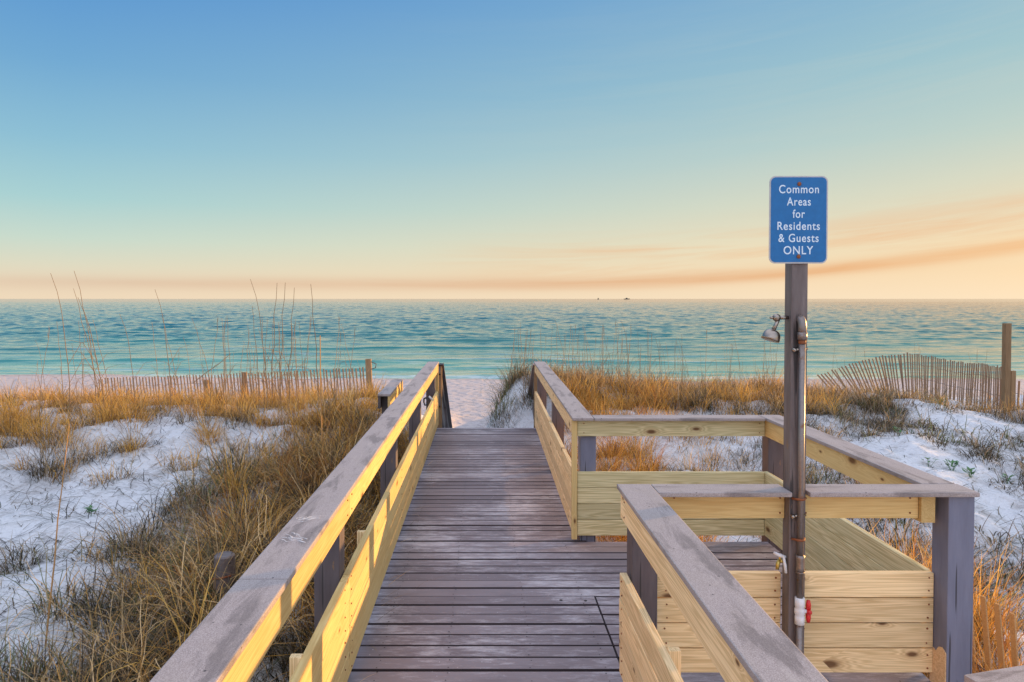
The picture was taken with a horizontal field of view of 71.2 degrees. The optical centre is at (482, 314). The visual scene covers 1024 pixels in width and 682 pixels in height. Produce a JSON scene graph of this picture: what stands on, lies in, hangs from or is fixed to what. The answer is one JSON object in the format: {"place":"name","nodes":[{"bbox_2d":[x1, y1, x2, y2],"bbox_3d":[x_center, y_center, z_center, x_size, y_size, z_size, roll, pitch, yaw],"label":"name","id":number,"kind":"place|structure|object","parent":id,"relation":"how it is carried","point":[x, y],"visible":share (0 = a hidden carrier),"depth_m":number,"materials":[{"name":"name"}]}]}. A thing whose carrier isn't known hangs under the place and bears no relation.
{"place":"outdoors","nodes":[
{"label":"outdoors","id":0,"kind":"place"},
{"bbox_2d":[0,357,1023,681],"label":"dune grass","id":1,"kind":"structure","parent":0,"point":[834,401],"depth_m":9.53,"materials":[{"name":"plant"}]},
{"bbox_2d":[0,299,1023,381],"bbox_3d":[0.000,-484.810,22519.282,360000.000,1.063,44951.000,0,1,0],"label":"sea water","id":2,"kind":"structure","parent":0,"point":[458,338],"depth_m":128.39,"materials":[{"name":"liquid"}]},
{"bbox_2d":[0,374,1023,681],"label":"sand ground","id":3,"kind":"structure","parent":0,"point":[466,402],"depth_m":9.84,"materials":[{"name":"sand"}]},
{"bbox_2d":[0,530,58,574],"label":"grass clump","id":4,"kind":"object","parent":3,"relation":"on","point":[21,558],"visible":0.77,"depth_m":6.64,"materials":[{"name":"plant"}]},
{"bbox_2d":[14,328,49,411],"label":"sea oat stalk","id":5,"kind":"object","parent":3,"relation":"on","point":[41,376],"visible":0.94,"depth_m":12.07,"materials":[{"name":"plant"}]},
{"bbox_2d":[0,419,103,486],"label":"grass clump","id":6,"kind":"object","parent":3,"relation":"on","point":[44,469],"visible":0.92,"depth_m":9.65,"materials":[{"name":"plant"}]},
{"bbox_2d":[44,423,69,646],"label":"sea oat stalk","id":7,"kind":"object","parent":3,"relation":"on","point":[55,544],"visible":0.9,"depth_m":5.28,"materials":[{"name":"plant"}]},
{"bbox_2d":[0,602,117,681],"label":"grass clump","id":8,"kind":"object","parent":3,"relation":"on","point":[27,670],"visible":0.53,"depth_m":4.81,"materials":[{"name":"plant"}]},
{"bbox_2d":[56,326,83,393],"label":"sea oat stalk","id":9,"kind":"object","parent":3,"relation":"on","point":[61,366],"visible":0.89,"depth_m":13.32,"materials":[{"name":"plant"}]},
{"bbox_2d":[50,273,99,413],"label":"sea oat stalk","id":10,"kind":"object","parent":3,"relation":"on","point":[66,354],"visible":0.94,"depth_m":12.27,"materials":[{"name":"plant"}]},
{"bbox_2d":[68,347,86,411],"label":"sea oat stalk","id":11,"kind":"object","parent":3,"relation":"on","point":[76,388],"visible":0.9,"depth_m":12.43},
{"bbox_2d":[71,321,103,394],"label":"sea oat stalk","id":12,"kind":"object","parent":3,"relation":"on","point":[82,369],"visible":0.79,"depth_m":13.52,"materials":[{"name":"plant"}]},
{"bbox_2d":[0,594,174,681],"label":"grass clump","id":13,"kind":"object","parent":3,"relation":"on","point":[91,673],"visible":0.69,"depth_m":4.43,"materials":[{"name":"plant"}]},
{"bbox_2d":[80,334,94,409],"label":"sea oat stalk","id":14,"kind":"object","parent":3,"relation":"on","point":[83,379],"visible":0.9,"depth_m":12.53,"materials":[{"name":"plant"}]},
{"bbox_2d":[84,505,97,515],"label":"beach plant","id":15,"kind":"object","parent":3,"relation":"on","point":[89,509],"visible":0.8,"depth_m":7.66,"materials":[{"name":"green plant"}]},
{"bbox_2d":[62,271,119,411],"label":"sea oat stalk","id":16,"kind":"object","parent":3,"relation":"on","point":[95,353],"visible":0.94,"depth_m":12.15,"materials":[{"name":"plant"}]},
{"bbox_2d":[62,291,122,412],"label":"sea oat stalk","id":17,"kind":"object","parent":3,"relation":"on","point":[91,359],"visible":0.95,"depth_m":12.16,"materials":[{"name":"plant"}]},
{"bbox_2d":[78,298,116,411],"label":"sea oat stalk","id":18,"kind":"object","parent":3,"relation":"on","point":[92,360],"visible":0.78,"depth_m":12.66,"materials":[{"name":"plant"}]},
{"bbox_2d":[4,582,196,681],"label":"grass clump","id":19,"kind":"object","parent":3,"relation":"on","point":[97,661],"visible":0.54,"depth_m":4.65,"materials":[{"name":"plant"}]},
{"bbox_2d":[86,321,127,403],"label":"sea oat stalk","id":20,"kind":"object","parent":3,"relation":"on","point":[105,373],"visible":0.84,"depth_m":12.13,"materials":[{"name":"plant"}]},
{"bbox_2d":[120,316,160,404],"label":"sea oat stalk","id":21,"kind":"object","parent":3,"relation":"on","point":[132,370],"visible":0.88,"depth_m":12.14,"materials":[{"name":"plant"}]},
{"bbox_2d":[147,325,171,401],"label":"sea oat stalk","id":22,"kind":"object","parent":3,"relation":"on","point":[156,373],"visible":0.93,"depth_m":12.71,"materials":[{"name":"plant"}]},
{"bbox_2d":[34,530,303,678],"bbox_3d":[-2.053,2.174,5.056,1.752,1.080,1.728,1,2,35],"label":"grass clump","id":23,"kind":"object","parent":3,"relation":"on","point":[181,607],"visible":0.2,"depth_m":5.19,"materials":[{"name":"plant"}]},
{"bbox_2d":[155,291,195,408],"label":"sea oat stalk","id":24,"kind":"object","parent":3,"relation":"on","point":[168,360],"visible":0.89,"depth_m":12.26,"materials":[{"name":"plant"}]},
{"bbox_2d":[161,319,193,398],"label":"sea oat stalk","id":25,"kind":"object","parent":3,"relation":"on","point":[173,365],"visible":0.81,"depth_m":13.34,"materials":[{"name":"plant"}]},
{"bbox_2d":[73,491,312,670],"bbox_3d":[-2.048,2.038,5.392,1.890,1.166,1.818,0,1,0],"label":"grass clump","id":26,"kind":"object","parent":3,"relation":"on","point":[238,564],"visible":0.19,"depth_m":5.41,"materials":[{"name":"plant"}]},
{"bbox_2d":[185,314,218,414],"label":"sea oat stalk","id":27,"kind":"object","parent":3,"relation":"on","point":[211,369],"visible":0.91,"depth_m":11.87,"materials":[{"name":"plant"}]},
{"bbox_2d":[192,320,212,396],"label":"sea oat stalk","id":28,"kind":"object","parent":3,"relation":"on","point":[206,363],"visible":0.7,"depth_m":13.75,"materials":[{"name":"plant"}]},
{"bbox_2d":[196,395,214,461],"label":"sea oat stalk","id":29,"kind":"object","parent":3,"relation":"on","point":[204,428],"visible":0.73,"depth_m":9.63,"materials":[{"name":"plant"}]},
{"bbox_2d":[194,354,229,381],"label":"sea oat stalk","id":30,"kind":"object","parent":3,"relation":"on","point":[210,369],"visible":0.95,"depth_m":12.62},
{"bbox_2d":[113,471,312,630],"bbox_3d":[-2.037,1.982,5.878,1.678,1.155,1.844,0,1,-15],"label":"grass clump","id":31,"kind":"object","parent":3,"relation":"on","point":[211,552],"visible":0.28,"depth_m":5.99,"materials":[{"name":"plant"}]},
{"bbox_2d":[212,551,235,606],"bbox_3d":[-2.000,2.360,5.545,0.157,1.000,0.170,0,1,0],"label":"wood piling","id":32,"kind":"object","parent":3,"relation":"on","point":[224,559],"visible":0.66,"depth_m":5.48,"materials":[{"name":"wood"}]},
{"bbox_2d":[214,324,240,390],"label":"sea oat stalk","id":33,"kind":"object","parent":3,"relation":"on","point":[224,359],"visible":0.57,"depth_m":13.36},
{"bbox_2d":[216,321,241,402],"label":"sea oat stalk","id":34,"kind":"object","parent":3,"relation":"on","point":[231,366],"visible":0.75,"depth_m":13.78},
{"bbox_2d":[155,479,304,559],"bbox_3d":[-2.304,2.092,7.030,1.751,0.940,1.737,0,1,0],"label":"grass clump","id":35,"kind":"object","parent":3,"relation":"on","point":[242,520],"visible":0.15,"depth_m":7.21,"materials":[{"name":"plant"}]},
{"bbox_2d":[98,367,364,402],"bbox_3d":[-7.122,2.429,20.224,8.264,2.059,0.361,0,1,11],"label":"sand fence","id":36,"kind":"object","parent":3,"relation":"on","point":[244,374],"visible":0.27,"depth_m":20.18,"materials":[{"name":"wood"}]},
{"bbox_2d":[150,474,315,563],"bbox_3d":[-2.309,2.088,7.009,1.670,1.143,1.767,1,2,38],"label":"grass clump","id":37,"kind":"object","parent":3,"relation":"on","point":[236,522],"visible":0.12,"depth_m":7.11,"materials":[{"name":"plant"}]},
{"bbox_2d":[166,427,301,487],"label":"grass clump","id":38,"kind":"object","parent":3,"relation":"on","point":[237,461],"visible":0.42,"depth_m":8.94,"materials":[{"name":"plant"}]},
{"bbox_2d":[224,321,243,400],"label":"sea oat stalk","id":39,"kind":"object","parent":3,"relation":"on","point":[225,361],"visible":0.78,"depth_m":12.22,"materials":[{"name":"plant"}]},
{"bbox_2d":[223,325,247,410],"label":"sea oat stalk","id":40,"kind":"object","parent":3,"relation":"on","point":[224,372],"visible":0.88,"depth_m":12.16,"materials":[{"name":"plant"}]},
{"bbox_2d":[142,472,353,582],"bbox_3d":[-2.177,1.936,6.494,2.034,1.221,1.900,0,1,0],"label":"grass clump","id":41,"kind":"object","parent":3,"relation":"on","point":[245,529],"visible":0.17,"depth_m":6.43,"materials":[{"name":"plant"}]},
{"bbox_2d":[241,332,268,400],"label":"sea oat stalk","id":42,"kind":"object","parent":3,"relation":"on","point":[250,367],"visible":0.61,"depth_m":13.40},
{"bbox_2d":[251,319,269,408],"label":"sea oat stalk","id":43,"kind":"object","parent":3,"relation":"on","point":[264,371],"visible":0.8,"depth_m":12.32,"materials":[{"name":"plant"}]},
{"bbox_2d":[243,307,283,395],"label":"sea oat stalk","id":44,"kind":"object","parent":3,"relation":"on","point":[257,365],"visible":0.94,"depth_m":12.66,"materials":[{"name":"plant"}]},
{"bbox_2d":[253,322,278,398],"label":"sea oat stalk","id":45,"kind":"object","parent":3,"relation":"on","point":[263,357],"visible":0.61,"depth_m":13.31,"materials":[{"name":"plant"}]},
{"bbox_2d":[254,290,287,404],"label":"sea oat stalk","id":46,"kind":"object","parent":3,"relation":"on","point":[272,355],"visible":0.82,"depth_m":12.70,"materials":[{"name":"plant"}]},
{"bbox_2d":[250,279,293,410],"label":"sea oat stalk","id":47,"kind":"object","parent":3,"relation":"on","point":[269,356],"visible":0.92,"depth_m":12.27,"materials":[{"name":"plant"}]},
{"bbox_2d":[258,334,287,411],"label":"sea oat stalk","id":48,"kind":"object","parent":3,"relation":"on","point":[279,379],"visible":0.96,"depth_m":11.44,"materials":[{"name":"plant"}]},
{"bbox_2d":[271,318,289,392],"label":"sea oat stalk","id":49,"kind":"object","parent":3,"relation":"on","point":[272,359],"visible":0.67,"depth_m":13.40,"materials":[{"name":"plant"}]},
{"bbox_2d":[261,293,300,407],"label":"sea oat stalk","id":50,"kind":"object","parent":3,"relation":"on","point":[281,352],"visible":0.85,"depth_m":12.35,"materials":[{"name":"plant"}]},
{"bbox_2d":[267,324,302,419],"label":"sea oat stalk","id":51,"kind":"object","parent":3,"relation":"on","point":[280,382],"visible":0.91,"depth_m":11.40,"materials":[{"name":"plant"}]},
{"bbox_2d":[269,288,305,402],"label":"sea oat stalk","id":52,"kind":"object","parent":3,"relation":"on","point":[290,357],"visible":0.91,"depth_m":12.20,"materials":[{"name":"plant"}]},
{"bbox_2d":[279,320,299,393],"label":"sea oat stalk","id":53,"kind":"object","parent":3,"relation":"on","point":[279,347],"visible":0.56,"depth_m":13.27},
{"bbox_2d":[278,329,301,399],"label":"sea oat stalk","id":54,"kind":"object","parent":3,"relation":"on","point":[289,373],"visible":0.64,"depth_m":13.12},
{"bbox_2d":[283,323,310,405],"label":"sea oat stalk","id":55,"kind":"object","parent":3,"relation":"on","point":[296,372],"visible":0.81,"depth_m":11.66,"materials":[{"name":"plant"}]},
{"bbox_2d":[285,316,311,393],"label":"sea oat stalk","id":56,"kind":"object","parent":3,"relation":"on","point":[304,361],"visible":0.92,"depth_m":13.01,"materials":[{"name":"plant"}]},
{"bbox_2d":[295,322,311,390],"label":"sea oat stalk","id":57,"kind":"object","parent":3,"relation":"on","point":[296,365],"visible":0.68,"depth_m":13.24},
{"bbox_2d":[298,328,309,402],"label":"sea oat stalk","id":58,"kind":"object","parent":3,"relation":"on","point":[305,371],"visible":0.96,"depth_m":12.98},
{"bbox_2d":[298,326,313,399],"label":"sea oat stalk","id":59,"kind":"object","parent":3,"relation":"on","point":[302,366],"visible":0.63,"depth_m":13.47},
{"bbox_2d":[234,454,379,528],"bbox_3d":[-1.821,1.932,7.771,1.843,1.085,1.792,0,1,0],"label":"grass clump","id":60,"kind":"object","parent":3,"relation":"on","point":[300,494],"visible":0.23,"depth_m":7.81,"materials":[{"name":"plant"}]},
{"bbox_2d":[320,335,322,454],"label":"sea oat stalk","id":61,"kind":"object","parent":3,"relation":"on","point":[321,394],"visible":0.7,"depth_m":9.02,"materials":[{"name":"plant"}]},
{"bbox_2d":[272,486,373,549],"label":"grass clump","id":62,"kind":"object","parent":3,"relation":"on","point":[347,522],"visible":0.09,"depth_m":7.50,"materials":[{"name":"plant"}]},
{"bbox_2d":[275,439,374,509],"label":"grass clump","id":63,"kind":"object","parent":3,"relation":"on","point":[331,463],"visible":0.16,"depth_m":8.44,"materials":[{"name":"plant"}]},
{"bbox_2d":[302,289,347,406],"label":"sea oat stalk","id":64,"kind":"object","parent":3,"relation":"on","point":[316,352],"visible":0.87,"depth_m":12.46,"materials":[{"name":"plant"}]},
{"bbox_2d":[278,435,378,518],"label":"grass clump","id":65,"kind":"object","parent":3,"relation":"on","point":[340,450],"visible":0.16,"depth_m":8.32,"materials":[{"name":"plant"}]},
{"bbox_2d":[318,333,343,396],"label":"sea oat stalk","id":66,"kind":"object","parent":3,"relation":"on","point":[337,366],"visible":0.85,"depth_m":13.16,"materials":[{"name":"plant"}]},
{"bbox_2d":[316,316,349,393],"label":"sea oat stalk","id":67,"kind":"object","parent":3,"relation":"on","point":[335,363],"visible":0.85,"depth_m":11.82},
{"bbox_2d":[326,327,355,401],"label":"sea oat stalk","id":68,"kind":"object","parent":3,"relation":"on","point":[350,367],"visible":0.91,"depth_m":11.93,"materials":[{"name":"plant"}]},
{"bbox_2d":[284,412,402,505],"bbox_3d":[-1.580,1.831,8.703,1.681,1.243,1.564,-1,1,-26],"label":"grass clump","id":69,"kind":"object","parent":3,"relation":"on","point":[343,455],"visible":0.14,"depth_m":8.70,"materials":[{"name":"plant"}]},
{"bbox_2d":[289,403,403,471],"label":"grass clump","id":70,"kind":"object","parent":3,"relation":"on","point":[333,447],"visible":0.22,"depth_m":9.16,"materials":[{"name":"plant"}]},
{"bbox_2d":[322,412,376,441],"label":"grass clump","id":71,"kind":"object","parent":3,"relation":"on","point":[351,426],"visible":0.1,"depth_m":10.29,"materials":[{"name":"plant"}]},
{"bbox_2d":[338,324,362,390],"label":"sea oat stalk","id":72,"kind":"object","parent":3,"relation":"on","point":[350,364],"visible":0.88,"depth_m":12.82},
{"bbox_2d":[324,397,408,461],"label":"grass clump","id":73,"kind":"object","parent":3,"relation":"on","point":[361,426],"visible":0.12,"depth_m":10.28,"materials":[{"name":"plant"}]},
{"bbox_2d":[328,417,408,462],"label":"grass clump","id":74,"kind":"object","parent":3,"relation":"on","point":[362,435],"visible":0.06,"depth_m":9.91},
{"bbox_2d":[365,359,375,389],"bbox_3d":[-2.982,2.238,19.144,0.306,2.095,0.149,0,1,0],"label":"fence post","id":75,"kind":"object","parent":3,"relation":"on","point":[368,363],"visible":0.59,"depth_m":19.07,"materials":[{"name":"wood"}]},
{"bbox_2d":[378,379,402,446],"bbox_3d":[-1.344,1.879,10.543,0.171,1.646,1.800,0,1,-1],"label":"timber rail","id":76,"kind":"object","parent":3,"relation":"on","point":[390,391],"visible":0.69,"depth_m":9.91,"materials":[{"name":"wood"}]},
{"bbox_2d":[437,363,451,427],"bbox_3d":[-0.715,2.601,14.035,0.150,3.687,4.573,0,1,0],"label":"stair railing","id":77,"kind":"object","parent":3,"relation":"on","point":[445,421],"visible":0.24,"depth_m":12.63,"materials":[{"name":"wood"}]},
{"bbox_2d":[467,351,539,412],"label":"grass clump","id":78,"kind":"object","parent":3,"relation":"on","point":[512,377],"visible":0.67,"depth_m":14.15,"materials":[{"name":"plant"}]},
{"bbox_2d":[512,339,527,399],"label":"sea oat stalk","id":79,"kind":"object","parent":3,"relation":"on","point":[524,371],"visible":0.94,"depth_m":12.86,"materials":[{"name":"plant"}]},
{"bbox_2d":[507,330,532,402],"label":"sea oat stalk","id":80,"kind":"object","parent":3,"relation":"on","point":[526,366],"visible":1,"depth_m":12.96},
{"bbox_2d":[512,372,547,409],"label":"grass clump","id":81,"kind":"object","parent":3,"relation":"on","point":[529,401],"visible":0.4,"depth_m":12.84,"materials":[{"name":"plant"}]},
{"bbox_2d":[527,363,536,427],"bbox_3d":[0.900,2.601,14.035,0.150,3.687,4.573,0,1,0],"label":"stair railing","id":82,"kind":"object","parent":3,"relation":"on","point":[532,389],"visible":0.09,"depth_m":12.22,"materials":[{"name":"wood"}]},
{"bbox_2d":[556,332,573,377],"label":"sea oat stalk","id":83,"kind":"object","parent":3,"relation":"on","point":[557,356],"visible":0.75,"depth_m":13.17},
{"bbox_2d":[561,326,577,385],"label":"sea oat stalk","id":84,"kind":"object","parent":3,"relation":"on","point":[568,358],"visible":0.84,"depth_m":13.28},
{"bbox_2d":[596,536,626,541],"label":"grass clump","id":85,"kind":"object","parent":3,"relation":"on","point":[621,537],"visible":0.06,"depth_m":7.25,"materials":[{"name":"plant"}]},
{"bbox_2d":[613,323,632,387],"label":"sea oat stalk","id":86,"kind":"object","parent":3,"relation":"on","point":[619,366],"visible":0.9,"depth_m":13.03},
{"bbox_2d":[347,428,930,681],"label":"boardwalk","id":87,"kind":"structure","parent":3,"relation":"on","point":[527,589],"depth_m":5.31,"materials":[{"name":"grey wood"}]},
{"bbox_2d":[150,362,438,681],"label":"boardwalk railing","id":88,"kind":"object","parent":87,"relation":"attached to","point":[233,635],"visible":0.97,"depth_m":3.56,"materials":[{"name":"wood"}]},
{"bbox_2d":[423,396,431,405],"bbox_3d":[-0.718,1.127,9.320,0.134,0.138,0.048,0,1,14],"label":"latch loop","id":89,"kind":"object","parent":88,"relation":"hanging from","point":[426,398],"visible":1,"depth_m":9.31,"materials":[{"name":"grey metal"}]},
{"bbox_2d":[534,362,593,538],"bbox_3d":[0.891,2.015,8.846,0.192,2.385,5.480,0,1,1],"label":"boardwalk railing","id":90,"kind":"object","parent":87,"relation":"attached to","point":[569,409],"visible":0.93,"depth_m":7.59,"materials":[{"name":"wood"}]},
{"bbox_2d":[617,484,827,681],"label":"boardwalk railing","id":91,"kind":"object","parent":87,"relation":"attached to","point":[741,635],"visible":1,"depth_m":2.80,"materials":[{"name":"wood"}]},
{"bbox_2d":[577,415,979,681],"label":"shower bay railing","id":92,"kind":"object","parent":87,"relation":"attached to","point":[878,605],"visible":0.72,"depth_m":3.90,"materials":[{"name":"wood"}]},
{"bbox_2d":[696,331,714,381],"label":"sea oat stalk","id":93,"kind":"object","parent":3,"relation":"on","point":[705,362],"visible":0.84,"depth_m":15.20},
{"bbox_2d":[751,390,834,431],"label":"grass clump","id":94,"kind":"object","parent":3,"relation":"on","point":[806,413],"visible":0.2,"depth_m":11.47,"materials":[{"name":"plant"}]},
{"bbox_2d":[782,264,807,653],"bbox_3d":[1.668,1.317,3.835,0.086,4.000,0.086,0,1,0],"label":"shower post","id":95,"kind":"object","parent":3,"relation":"on","point":[796,285],"visible":0.47,"depth_m":3.79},
{"bbox_2d":[773,552,786,572],"bbox_3d":[1.592,1.324,3.818,0.069,0.108,0.043,0,1,0],"label":"water tap","id":96,"kind":"object","parent":95,"relation":"attached to","point":[780,560],"visible":1,"depth_m":3.81,"materials":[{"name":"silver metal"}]},
{"bbox_2d":[761,314,811,652],"bbox_3d":[1.609,1.457,3.804,0.260,2.921,0.095,0,1,13],"label":"beach shower","id":97,"kind":"object","parent":95,"relation":"attached to","point":[772,334],"visible":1,"depth_m":3.75,"materials":[{"name":"metal"}]},
{"bbox_2d":[769,176,827,263],"bbox_3d":[1.652,-0.495,3.735,0.306,0.457,0.015,0,1,0],"label":"notice sign","id":98,"kind":"object","parent":95,"relation":"attached to","point":[798,219],"visible":1,"depth_m":3.74,"materials":[{"name":"metal"}]},
{"bbox_2d":[857,402,919,433],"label":"grass clump","id":99,"kind":"object","parent":3,"relation":"on","point":[895,421],"visible":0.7,"depth_m":11.72,"materials":[{"name":"plant"}]},
{"bbox_2d":[817,352,1001,408],"bbox_3d":[10.298,1.805,16.963,1.185,1.702,5.704,0,1,-11],"label":"sand fence","id":100,"kind":"object","parent":3,"relation":"on","point":[925,366],"visible":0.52,"depth_m":17.04,"materials":[{"name":"wood"}]},
{"bbox_2d":[944,459,961,469],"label":"beach plant","id":101,"kind":"object","parent":3,"relation":"on","point":[952,462],"visible":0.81,"depth_m":9.66,"materials":[{"name":"green plant"}]},
{"bbox_2d":[961,467,978,476],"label":"beach plant","id":102,"kind":"object","parent":3,"relation":"on","point":[970,470],"visible":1,"depth_m":9.46,"materials":[{"name":"green plant"}]},
{"bbox_2d":[931,570,1018,673],"bbox_3d":[3.334,2.510,5.498,0.039,1.287,4.004,0,1,-3],"label":"sand fence","id":103,"kind":"object","parent":3,"relation":"on","point":[999,632],"visible":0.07,"depth_m":4.69,"materials":[{"name":"wood"}]},
{"bbox_2d":[964,665,1023,681],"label":"grey plank","id":104,"kind":"object","parent":3,"relation":"on","point":[1013,674],"visible":1,"depth_m":3.12,"materials":[{"name":"wood"}]},
{"bbox_2d":[977,589,1023,628],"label":"grass clump","id":105,"kind":"object","parent":3,"relation":"on","point":[1014,613],"visible":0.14,"depth_m":6.33,"materials":[{"name":"plant"}]},
{"bbox_2d":[1001,323,1015,410],"bbox_3d":[10.123,1.435,13.755,0.214,2.530,0.108,0,1,0],"label":"fence post","id":106,"kind":"object","parent":3,"relation":"on","point":[1008,381],"visible":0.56,"depth_m":13.70,"materials":[{"name":"wood"}]},
{"bbox_2d":[999,379,1023,409],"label":"sand fence","id":107,"kind":"object","parent":3,"relation":"on","point":[1018,393],"visible":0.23,"depth_m":13.78,"materials":[{"name":"wood"}]},
{"bbox_2d":[0,0,1023,298],"label":"sky","id":108,"kind":"structure","parent":0,"point":[174,149],"materials":[{"name":"blue"}]}
]}

